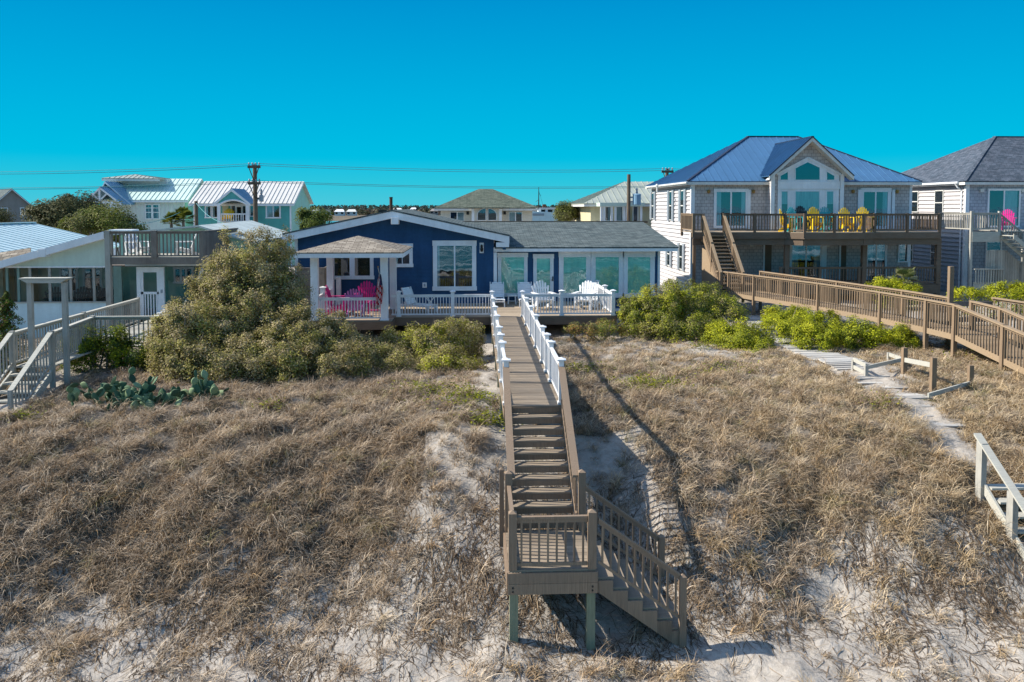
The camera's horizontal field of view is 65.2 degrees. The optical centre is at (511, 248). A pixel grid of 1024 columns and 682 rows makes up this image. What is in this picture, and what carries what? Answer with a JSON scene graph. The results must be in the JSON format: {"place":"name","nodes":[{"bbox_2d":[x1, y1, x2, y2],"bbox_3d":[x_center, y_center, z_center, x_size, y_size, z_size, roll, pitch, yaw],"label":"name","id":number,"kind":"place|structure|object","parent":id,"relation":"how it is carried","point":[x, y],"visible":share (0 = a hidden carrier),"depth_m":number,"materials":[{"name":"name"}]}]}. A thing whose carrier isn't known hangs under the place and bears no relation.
{"place":"outdoors","nodes":[
{"label":"outdoors","id":0,"kind":"place"},
{"bbox_2d":[33,215,574,235],"bbox_3d":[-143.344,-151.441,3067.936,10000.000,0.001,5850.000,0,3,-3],"label":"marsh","id":1,"kind":"structure","parent":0,"point":[339,218],"depth_m":711.87,"materials":[{"name":"green plant"}]},
{"bbox_2d":[310,204,555,214],"bbox_3d":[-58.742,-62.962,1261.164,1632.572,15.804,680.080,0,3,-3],"label":"woods","id":2,"kind":"object","parent":1,"relation":"on","point":[365,210],"visible":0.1,"depth_m":1180.05,"materials":[{"name":"green plant"}]},
{"bbox_2d":[0,265,1023,681],"bbox_3d":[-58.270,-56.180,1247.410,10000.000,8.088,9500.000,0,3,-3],"label":"ground","id":3,"kind":"structure","parent":0,"point":[776,659],"depth_m":15.95,"materials":[{"name":"sand"}]},
{"bbox_2d":[0,206,17,222],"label":"tree","id":4,"kind":"object","parent":3,"relation":"on","point":[3,219],"visible":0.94,"depth_m":63.99,"materials":[{"name":"green plant"}]},
{"bbox_2d":[0,291,27,377],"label":"evergreen","id":5,"kind":"object","parent":3,"relation":"on","point":[6,303],"visible":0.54,"depth_m":24.74,"materials":[{"name":"green plant"}]},
{"bbox_2d":[0,188,30,223],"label":"house","id":6,"kind":"structure","parent":3,"relation":"on","point":[14,201],"depth_m":136.22,"materials":[{"name":"beige"}]},
{"bbox_2d":[18,277,72,389],"bbox_3d":[-13.413,2.649,23.110,1.365,3.650,0.320,0,3,-3],"label":"arbor","id":7,"kind":"object","parent":3,"relation":"on","point":[29,281],"visible":0.82,"depth_m":23.04,"materials":[{"name":"wood"}]},
{"bbox_2d":[19,193,107,229],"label":"tree","id":8,"kind":"object","parent":3,"relation":"on","point":[43,213],"visible":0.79,"depth_m":57.05,"materials":[{"name":"green plant"}]},
{"bbox_2d":[47,189,104,234],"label":"tree","id":9,"kind":"object","parent":3,"relation":"on","point":[90,201],"visible":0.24,"depth_m":59.74,"materials":[{"name":"green plant"}]},
{"bbox_2d":[53,198,137,242],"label":"tree","id":10,"kind":"object","parent":3,"relation":"on","point":[84,223],"visible":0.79,"depth_m":51.55,"materials":[{"name":"green plant"}]},
{"bbox_2d":[66,376,130,410],"bbox_3d":[-10.974,3.767,21.455,1.686,0.816,1.802,0,3,-3],"label":"prickly pear","id":11,"kind":"object","parent":3,"relation":"on","point":[110,389],"visible":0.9,"depth_m":21.28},
{"bbox_2d":[56,321,157,373],"bbox_3d":[-13.019,3.210,25.707,3.227,1.730,1.756,0,3,-3],"label":"shrub","id":12,"kind":"object","parent":3,"relation":"on","point":[117,345],"visible":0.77,"depth_m":25.65,"materials":[{"name":"green plant"}]},
{"bbox_2d":[98,221,149,254],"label":"tree","id":13,"kind":"object","parent":3,"relation":"on","point":[140,227],"visible":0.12,"depth_m":52.38,"materials":[{"name":"green plant"}]},
{"bbox_2d":[0,297,280,410],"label":"boardwalk","id":14,"kind":"structure","parent":3,"relation":"on","point":[53,358],"depth_m":23.46,"materials":[{"name":"wood"}]},
{"bbox_2d":[0,220,288,337],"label":"beach house","id":15,"kind":"structure","parent":3,"relation":"on","point":[30,249],"depth_m":35.91,"materials":[{"name":"green"}]},
{"bbox_2d":[43,286,69,300],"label":"adirondack chair","id":16,"kind":"object","parent":15,"relation":"on","point":[53,294],"visible":0.32,"depth_m":35.20,"materials":[{"name":"green paint"}]},
{"bbox_2d":[58,268,79,292],"bbox_3d":[-20.043,1.383,36.173,0.877,1.192,0.102,0,3,-3],"label":"window","id":17,"kind":"structure","parent":15,"relation":"in","point":[63,272],"depth_m":36.17,"materials":[{"name":"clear glass"}]},
{"bbox_2d":[68,286,92,300],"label":"adirondack chair","id":18,"kind":"object","parent":15,"relation":"on","point":[82,292],"visible":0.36,"depth_m":35.33,"materials":[{"name":"green paint"}]},
{"bbox_2d":[76,286,105,300],"bbox_3d":[-18.343,2.236,35.025,0.986,1.128,1.006,0,3,-3],"label":"adirondack chair","id":19,"kind":"object","parent":15,"relation":"on","point":[103,292],"visible":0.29,"depth_m":35.36,"materials":[{"name":"green paint"}]},
{"bbox_2d":[82,268,102,291],"bbox_3d":[-18.997,1.384,36.222,0.906,1.193,0.102,0,3,-3],"label":"window","id":20,"kind":"structure","parent":15,"relation":"in","point":[86,272],"depth_m":36.23,"materials":[{"name":"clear glass"}]},
{"bbox_2d":[136,267,164,315],"bbox_3d":[-15.060,1.794,33.361,1.118,2.084,0.125,0,3,-3],"label":"screen door","id":21,"kind":"structure","parent":15,"relation":"in","point":[160,294],"depth_m":33.34,"materials":[{"name":"wood"}]},
{"bbox_2d":[173,267,193,283],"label":"window","id":22,"kind":"structure","parent":15,"relation":"in","point":[179,273],"depth_m":36.10,"materials":[{"name":"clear glass"}]},
{"bbox_2d":[106,367,184,410],"bbox_3d":[-9.867,3.736,21.495,2.028,1.091,1.428,-1,3,-16],"label":"prickly pear","id":23,"kind":"object","parent":3,"relation":"on","point":[143,395],"visible":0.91,"depth_m":21.39,"materials":[{"name":"plant"}]},
{"bbox_2d":[88,174,203,254],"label":"house","id":24,"kind":"structure","parent":3,"relation":"on","point":[149,204],"depth_m":83.33,"materials":[{"name":"white"}]},
{"bbox_2d":[160,211,181,227],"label":"palmetto","id":25,"kind":"object","parent":3,"relation":"on","point":[171,218],"visible":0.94,"depth_m":56.68,"materials":[{"name":"green plant"}]},
{"bbox_2d":[104,228,238,332],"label":"timber deck","id":26,"kind":"structure","parent":3,"relation":"on","point":[209,240],"depth_m":32.67,"materials":[{"name":"wood"}]},
{"bbox_2d":[124,234,150,254],"bbox_3d":[-15.875,-0.207,33.867,0.898,1.007,0.880,2,3,27],"label":"adirondack chair","id":27,"kind":"object","parent":26,"relation":"on","point":[129,252],"visible":0.49,"depth_m":33.88,"materials":[{"name":"white plastic"}]},
{"bbox_2d":[172,206,196,226],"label":"palmetto","id":28,"kind":"object","parent":3,"relation":"on","point":[184,212],"visible":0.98,"depth_m":56.63,"materials":[{"name":"green plant"}]},
{"bbox_2d":[140,296,254,384],"bbox_3d":[-9.849,2.817,24.954,3.058,2.611,4.367,-3,4,-40],"label":"shrub","id":29,"kind":"object","parent":3,"relation":"on","point":[178,346],"visible":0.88,"depth_m":24.37,"materials":[{"name":"green plant"}]},
{"bbox_2d":[168,370,228,403],"bbox_3d":[-8.609,3.757,21.896,1.480,0.916,1.234,0,3,-3],"label":"prickly pear","id":30,"kind":"object","parent":3,"relation":"on","point":[199,387],"visible":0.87,"depth_m":21.90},
{"bbox_2d":[160,223,315,379],"bbox_3d":[-9.191,1.631,26.519,4.828,4.892,5.547,0,3,-3],"label":"shrub","id":31,"kind":"object","parent":3,"relation":"on","point":[230,285],"visible":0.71,"depth_m":26.91,"materials":[{"name":"green plant"}]},
{"bbox_2d":[188,181,313,264],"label":"house","id":32,"kind":"structure","parent":3,"relation":"on","point":[280,204],"depth_m":78.96,"materials":[{"name":"teal"}]},
{"bbox_2d":[265,206,280,217],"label":"window","id":33,"kind":"structure","parent":32,"relation":"in","point":[271,211],"depth_m":78.86,"materials":[{"name":"clear glass"}]},
{"bbox_2d":[247,162,263,221],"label":"utility pole","id":34,"kind":"object","parent":3,"relation":"on","point":[260,198],"visible":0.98,"depth_m":60.86,"materials":[{"name":"brown wood"}]},
{"bbox_2d":[0,182,644,189],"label":"power line","id":35,"kind":"object","parent":34,"relation":"attached to","point":[314,184],"visible":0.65,"depth_m":61.47,"materials":[{"name":"metal"}]},
{"bbox_2d":[36,180,640,187],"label":"power line","id":36,"kind":"object","parent":34,"relation":"attached to","point":[304,182],"visible":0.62,"depth_m":61.27,"materials":[{"name":"metal"}]},
{"bbox_2d":[19,163,672,171],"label":"power line","id":37,"kind":"object","parent":34,"relation":"attached to","point":[302,165],"visible":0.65,"depth_m":60.98,"materials":[{"name":"metal"}]},
{"bbox_2d":[41,165,672,173],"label":"power line","id":38,"kind":"object","parent":34,"relation":"attached to","point":[325,168],"visible":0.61,"depth_m":61.27,"materials":[{"name":"metal"}]},
{"bbox_2d":[208,299,377,384],"bbox_3d":[-6.779,2.840,25.553,5.195,2.439,4.105,0,3,-3],"label":"shrub","id":39,"kind":"object","parent":3,"relation":"on","point":[296,349],"visible":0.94,"depth_m":24.72,"materials":[{"name":"green plant"}]},
{"bbox_2d":[296,267,326,321],"bbox_3d":[-9.108,2.017,36.927,1.402,2.466,1.590,0,3,-3],"label":"privacy fence","id":40,"kind":"object","parent":3,"relation":"on","point":[322,277],"visible":0.32,"depth_m":36.15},
{"bbox_2d":[293,206,333,228],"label":"tree","id":41,"kind":"object","parent":3,"relation":"on","point":[307,218],"visible":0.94,"depth_m":72.14,"materials":[{"name":"green plant"}]},
{"bbox_2d":[341,336,424,373],"bbox_3d":[-4.248,3.508,26.242,3.076,1.113,2.113,2,4,33],"label":"shrub","id":42,"kind":"object","parent":3,"relation":"on","point":[389,357],"visible":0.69,"depth_m":25.79,"materials":[{"name":"green plant"}]},
{"bbox_2d":[374,311,488,372],"bbox_3d":[-2.808,3.098,27.271,3.993,1.784,4.438,0,3,-3],"label":"shrub","id":43,"kind":"object","parent":3,"relation":"on","point":[456,344],"visible":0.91,"depth_m":27.22,"materials":[{"name":"green plant"}]},
{"bbox_2d":[310,276,616,334],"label":"sun deck","id":44,"kind":"structure","parent":3,"relation":"on","point":[563,312],"depth_m":33.72,"materials":[{"name":"white wood"}]},
{"bbox_2d":[325,285,346,314],"bbox_3d":[-7.519,2.181,34.248,0.898,1.289,0.880,0,3,-3],"label":"adirondack chair","id":45,"kind":"object","parent":44,"relation":"on","point":[328,293],"visible":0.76,"depth_m":33.98,"materials":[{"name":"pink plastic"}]},
{"bbox_2d":[294,236,411,320],"bbox_3d":[-6.595,1.128,34.035,4.346,3.385,4.600,0,3,-3],"label":"gazebo","id":46,"kind":"object","parent":44,"relation":"on","point":[360,247],"visible":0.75,"depth_m":32.27,"materials":[{"name":"white wood"}]},
{"bbox_2d":[376,266,383,305],"bbox_3d":[-5.268,1.488,32.078,0.344,1.621,0.186,-1,3,-25],"label":"flag","id":47,"kind":"object","parent":46,"relation":"attached to","point":[379,291],"visible":1,"depth_m":32.07,"materials":[{"name":"multicoloured fabric"}]},
{"bbox_2d":[343,288,364,316],"bbox_3d":[-6.555,2.234,33.421,0.924,1.269,0.943,0,3,-3],"label":"adirondack chair","id":48,"kind":"object","parent":44,"relation":"on","point":[354,294],"visible":0.67,"depth_m":33.13,"materials":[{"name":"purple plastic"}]},
{"bbox_2d":[357,281,375,309],"bbox_3d":[-6.512,2.104,35.569,0.950,1.305,0.970,0,3,-3],"label":"adirondack chair","id":49,"kind":"object","parent":44,"relation":"on","point":[368,287],"visible":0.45,"depth_m":35.88,"materials":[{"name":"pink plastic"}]},
{"bbox_2d":[396,286,436,312],"bbox_3d":[-4.181,2.224,34.981,1.801,1.072,0.670,2,3,29],"label":"sun lounger","id":50,"kind":"object","parent":44,"relation":"on","point":[407,291],"visible":0.77,"depth_m":35.06,"materials":[{"name":"white plastic"}]},
{"bbox_2d":[490,282,504,306],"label":"chair","id":51,"kind":"object","parent":44,"relation":"on","point":[497,288],"visible":0.91,"depth_m":37.84,"materials":[{"name":"white plastic"}]},
{"bbox_2d":[531,280,556,310],"bbox_3d":[1.385,2.094,35.938,0.986,1.286,1.006,-1,3,-15],"label":"adirondack chair","id":52,"kind":"object","parent":44,"relation":"on","point":[542,289],"visible":0.73,"depth_m":36.20,"materials":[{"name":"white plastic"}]},
{"bbox_2d":[571,280,596,309],"bbox_3d":[3.296,2.089,36.022,0.986,1.286,1.006,1,3,22],"label":"adirondack chair","id":53,"kind":"object","parent":44,"relation":"on","point":[584,298],"visible":0.87,"depth_m":36.23,"materials":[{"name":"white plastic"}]},
{"bbox_2d":[282,197,678,320],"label":"beach house","id":54,"kind":"structure","parent":3,"relation":"on","point":[446,255],"depth_m":38.13,"materials":[{"name":"blue"}]},
{"bbox_2d":[334,258,373,278],"bbox_3d":[-7.538,0.772,37.728,2.065,1.324,0.102,0,3,-3],"label":"window","id":55,"kind":"structure","parent":54,"relation":"in","point":[347,268],"depth_m":37.74,"materials":[{"name":"clear glass"}]},
{"bbox_2d":[397,243,412,266],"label":"window","id":56,"kind":"structure","parent":54,"relation":"in","point":[407,261],"depth_m":37.82,"materials":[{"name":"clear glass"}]},
{"bbox_2d":[432,240,476,290],"bbox_3d":[-2.722,0.789,37.954,2.111,2.381,0.102,0,3,-3],"label":"window","id":57,"kind":"structure","parent":54,"relation":"in","point":[454,261],"depth_m":37.97,"materials":[{"name":"white glass"}]},
{"bbox_2d":[497,253,527,296],"bbox_3d":[0.035,1.245,38.708,1.499,2.128,0.102,0,3,-3],"label":"window","id":58,"kind":"structure","parent":54,"relation":"in","point":[512,267],"depth_m":38.71,"materials":[{"name":"green glass"}]},
{"bbox_2d":[533,254,553,293],"bbox_3d":[1.523,1.280,38.788,1.026,2.068,0.084,0,3,-3],"label":"door","id":59,"kind":"structure","parent":54,"relation":"in","point":[543,264],"depth_m":38.77,"materials":[{"name":"green glass"}]},
{"bbox_2d":[558,252,590,297],"bbox_3d":[3.050,1.243,38.849,1.610,2.258,0.102,0,3,-3],"label":"window","id":60,"kind":"structure","parent":54,"relation":"in","point":[574,267],"depth_m":38.85,"materials":[{"name":"green glass"}]},
{"bbox_2d":[591,251,623,297],"bbox_3d":[4.631,1.246,38.923,1.643,2.261,0.102,0,3,-3],"label":"window","id":61,"kind":"structure","parent":54,"relation":"in","point":[606,266],"depth_m":38.92,"materials":[{"name":"green glass"}]},
{"bbox_2d":[623,251,654,297],"bbox_3d":[6.185,1.248,38.995,1.611,2.265,0.102,0,3,-3],"label":"window","id":62,"kind":"structure","parent":54,"relation":"in","point":[638,266],"depth_m":38.99,"materials":[{"name":"green glass"}]},
{"bbox_2d":[434,189,538,220],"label":"house","id":63,"kind":"structure","parent":3,"relation":"on","point":[485,205],"depth_m":74.85,"materials":[{"name":"beige paint"}]},
{"bbox_2d":[0,340,983,430],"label":"ground cover","id":64,"kind":"object","parent":3,"relation":"on","point":[644,381],"visible":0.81,"depth_m":22.38,"materials":[{"name":"green plant"}]},
{"bbox_2d":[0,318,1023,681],"bbox_3d":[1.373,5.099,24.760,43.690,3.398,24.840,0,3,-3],"label":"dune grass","id":65,"kind":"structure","parent":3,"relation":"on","point":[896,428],"depth_m":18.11,"materials":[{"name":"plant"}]},
{"bbox_2d":[532,187,556,220],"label":"boat","id":66,"kind":"object","parent":3,"relation":"on","point":[543,213],"visible":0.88,"depth_m":135.34,"materials":[{"name":"grey metal"}]},
{"bbox_2d":[552,199,578,220],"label":"tree","id":67,"kind":"object","parent":3,"relation":"on","point":[565,211],"visible":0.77,"depth_m":77.31,"materials":[{"name":"green plant"}]},
{"bbox_2d":[490,290,686,649],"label":"boardwalk","id":68,"kind":"structure","parent":3,"relation":"on","point":[530,369],"depth_m":15.92,"materials":[{"name":"brown wood"}]},
{"bbox_2d":[562,318,626,342],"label":"shrub","id":69,"kind":"object","parent":3,"relation":"on","point":[602,326],"visible":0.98,"depth_m":32.00,"materials":[{"name":"green plant"}]},
{"bbox_2d":[570,181,652,226],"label":"house","id":70,"kind":"structure","parent":3,"relation":"on","point":[608,204],"depth_m":70.54,"materials":[{"name":"yellow wood"}]},
{"bbox_2d":[627,174,640,220],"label":"utility pole","id":71,"kind":"object","parent":3,"relation":"on","point":[636,197],"visible":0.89,"depth_m":64.24,"materials":[{"name":"brown metal"}]},
{"bbox_2d":[617,277,750,342],"bbox_3d":[7.324,2.539,34.140,5.864,2.548,4.198,-3,4,-44],"label":"shrub","id":72,"kind":"object","parent":3,"relation":"on","point":[675,322],"visible":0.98,"depth_m":33.51,"materials":[{"name":"green plant"}]},
{"bbox_2d":[698,315,776,352],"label":"shrub","id":73,"kind":"object","parent":3,"relation":"on","point":[730,336],"visible":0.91,"depth_m":30.66,"materials":[{"name":"green plant"}]},
{"bbox_2d":[645,136,921,296],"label":"beach house","id":74,"kind":"structure","parent":3,"relation":"on","point":[760,174],"depth_m":48.92,"materials":[{"name":"beige"}]},
{"bbox_2d":[713,189,748,227],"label":"sliding door","id":75,"kind":"structure","parent":74,"relation":"in","point":[728,201],"depth_m":48.56,"materials":[{"name":"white glass"}]},
{"bbox_2d":[763,245,771,279],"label":"door","id":76,"kind":"structure","parent":74,"relation":"in","point":[767,249],"depth_m":48.82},
{"bbox_2d":[780,190,788,221],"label":"window","id":77,"kind":"structure","parent":74,"relation":"in","point":[784,194],"depth_m":47.88,"materials":[{"name":"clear glass"}]},
{"bbox_2d":[789,245,821,279],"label":"sliding door","id":78,"kind":"structure","parent":74,"relation":"in","point":[800,255],"depth_m":48.95,"materials":[{"name":"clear glass"}]},
{"bbox_2d":[794,190,819,222],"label":"window","id":79,"kind":"structure","parent":74,"relation":"in","point":[808,199],"depth_m":47.95,"materials":[{"name":"clear glass"}]},
{"bbox_2d":[794,161,820,180],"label":"window","id":80,"kind":"structure","parent":74,"relation":"in","point":[807,171],"depth_m":47.86,"materials":[{"name":"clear glass"}]},
{"bbox_2d":[826,190,833,221],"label":"window","id":81,"kind":"structure","parent":74,"relation":"in","point":[829,193],"depth_m":48.00,"materials":[{"name":"clear glass"}]},
{"bbox_2d":[839,245,846,279],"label":"door","id":82,"kind":"structure","parent":74,"relation":"in","point":[842,248],"depth_m":49.05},
{"bbox_2d":[860,188,891,228],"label":"sliding door","id":83,"kind":"structure","parent":74,"relation":"in","point":[876,200],"depth_m":48.98,"materials":[{"name":"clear glass"}]},
{"bbox_2d":[867,245,886,279],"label":"sliding door","id":84,"kind":"structure","parent":74,"relation":"in","point":[876,254],"depth_m":49.16,"materials":[{"name":"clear glass"}]},
{"bbox_2d":[897,245,908,261],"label":"window","id":85,"kind":"structure","parent":74,"relation":"in","point":[902,249],"depth_m":49.22,"materials":[{"name":"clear glass"}]},
{"bbox_2d":[756,303,842,337],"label":"shrub","id":86,"kind":"object","parent":3,"relation":"on","point":[774,313],"visible":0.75,"depth_m":33.63,"materials":[{"name":"green plant"}]},
{"bbox_2d":[744,316,868,369],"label":"plank path","id":87,"kind":"structure","parent":3,"relation":"on","point":[842,362],"depth_m":28.63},
{"bbox_2d":[681,213,941,302],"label":"timber deck","id":88,"kind":"structure","parent":3,"relation":"on","point":[727,235],"depth_m":45.73,"materials":[{"name":"wood"}]},
{"bbox_2d":[787,207,802,231],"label":"adirondack chair","id":89,"kind":"object","parent":88,"relation":"on","point":[792,211],"visible":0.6,"depth_m":46.61,"materials":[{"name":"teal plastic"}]},
{"bbox_2d":[808,207,823,231],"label":"adirondack chair","id":90,"kind":"object","parent":88,"relation":"on","point":[813,212],"visible":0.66,"depth_m":46.31,"materials":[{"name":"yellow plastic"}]},
{"bbox_2d":[838,207,856,231],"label":"adirondack chair","id":91,"kind":"object","parent":88,"relation":"on","point":[843,211],"visible":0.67,"depth_m":46.38,"materials":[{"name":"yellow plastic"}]},
{"bbox_2d":[771,314,922,351],"bbox_3d":[12.952,3.217,30.849,5.513,1.438,3.301,0,3,-3],"label":"shrub","id":92,"kind":"object","parent":3,"relation":"on","point":[827,335],"visible":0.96,"depth_m":30.03,"materials":[{"name":"green plant"}]},
{"bbox_2d":[716,266,1023,374],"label":"boardwalk","id":93,"kind":"structure","parent":3,"relation":"on","point":[1001,349],"depth_m":30.59,"materials":[{"name":"wood"}]},
{"bbox_2d":[851,352,900,375],"bbox_3d":[11.986,3.851,26.258,2.910,0.620,0.938,-2,4,-37],"label":"railing","id":94,"kind":"object","parent":3,"relation":"on","point":[897,359],"visible":0.65,"depth_m":25.78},
{"bbox_2d":[864,275,922,308],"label":"shrub","id":95,"kind":"object","parent":3,"relation":"on","point":[895,283],"visible":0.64,"depth_m":42.48,"materials":[{"name":"green plant"}]},
{"bbox_2d":[887,267,922,294],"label":"palmetto","id":96,"kind":"object","parent":3,"relation":"on","point":[908,273],"visible":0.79,"depth_m":43.48,"materials":[{"name":"green plant"}]},
{"bbox_2d":[848,375,965,426],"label":"plank path","id":97,"kind":"structure","parent":3,"relation":"on","point":[914,395],"depth_m":22.68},
{"bbox_2d":[901,347,936,391],"bbox_3d":[12.378,3.731,24.395,0.164,1.300,2.606,0,3,8],"label":"fence","id":98,"kind":"object","parent":3,"relation":"on","point":[906,360],"visible":0.76,"depth_m":23.55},
{"bbox_2d":[927,365,973,397],"bbox_3d":[12.497,3.895,22.849,2.398,0.920,0.178,-2,4,-33],"label":"fence","id":99,"kind":"object","parent":3,"relation":"on","point":[970,372],"visible":0.82,"depth_m":23.04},
{"bbox_2d":[902,136,1023,294],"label":"beach house","id":100,"kind":"structure","parent":3,"relation":"on","point":[986,176],"depth_m":50.73,"materials":[{"name":"white"}]},
{"bbox_2d":[912,191,918,211],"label":"window","id":101,"kind":"structure","parent":100,"relation":"in","point":[915,194],"depth_m":54.81,"materials":[{"name":"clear glass"}]},
{"bbox_2d":[934,190,943,213],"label":"window","id":102,"kind":"structure","parent":100,"relation":"in","point":[939,194],"depth_m":52.08,"materials":[{"name":"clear glass"}]},
{"bbox_2d":[985,240,1002,257],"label":"door","id":103,"kind":"structure","parent":100,"relation":"in","point":[988,245],"depth_m":49.46,"materials":[{"name":"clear glass"}]},
{"bbox_2d":[987,189,1021,226],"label":"sliding door","id":104,"kind":"structure","parent":100,"relation":"in","point":[997,199],"depth_m":49.35,"materials":[{"name":"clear glass"}]},
{"bbox_2d":[946,286,989,315],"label":"shrub","id":105,"kind":"object","parent":3,"relation":"on","point":[973,293],"visible":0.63,"depth_m":38.93,"materials":[{"name":"green plant"}]},
{"bbox_2d":[939,211,1023,300],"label":"timber deck","id":106,"kind":"structure","parent":3,"relation":"on","point":[1003,266],"depth_m":45.98,"materials":[{"name":"wood"}]},
{"bbox_2d":[974,433,1023,559],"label":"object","id":107,"kind":"structure","parent":3,"relation":"on","point":[1013,501],"depth_m":17.11,"materials":[{"name":"wood"}]},
{"bbox_2d":[978,280,1023,315],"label":"shrub","id":108,"kind":"object","parent":3,"relation":"on","point":[1016,291],"visible":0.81,"depth_m":39.24,"materials":[{"name":"green plant"}]},
{"bbox_2d":[0,0,1023,207],"label":"sky","id":109,"kind":"structure","parent":0,"point":[514,95],"materials":[{"name":"blue"}]},
{"bbox_2d":[517,282,533,306],"bbox_3d":[0.625,2.108,37.481,0.670,1.040,1.801,0,3,-3],"label":"chair","id":110,"kind":"object","parent":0,"point":[526,287],"visible":0.63,"depth_m":37.95,"materials":[{"name":"white plastic"}]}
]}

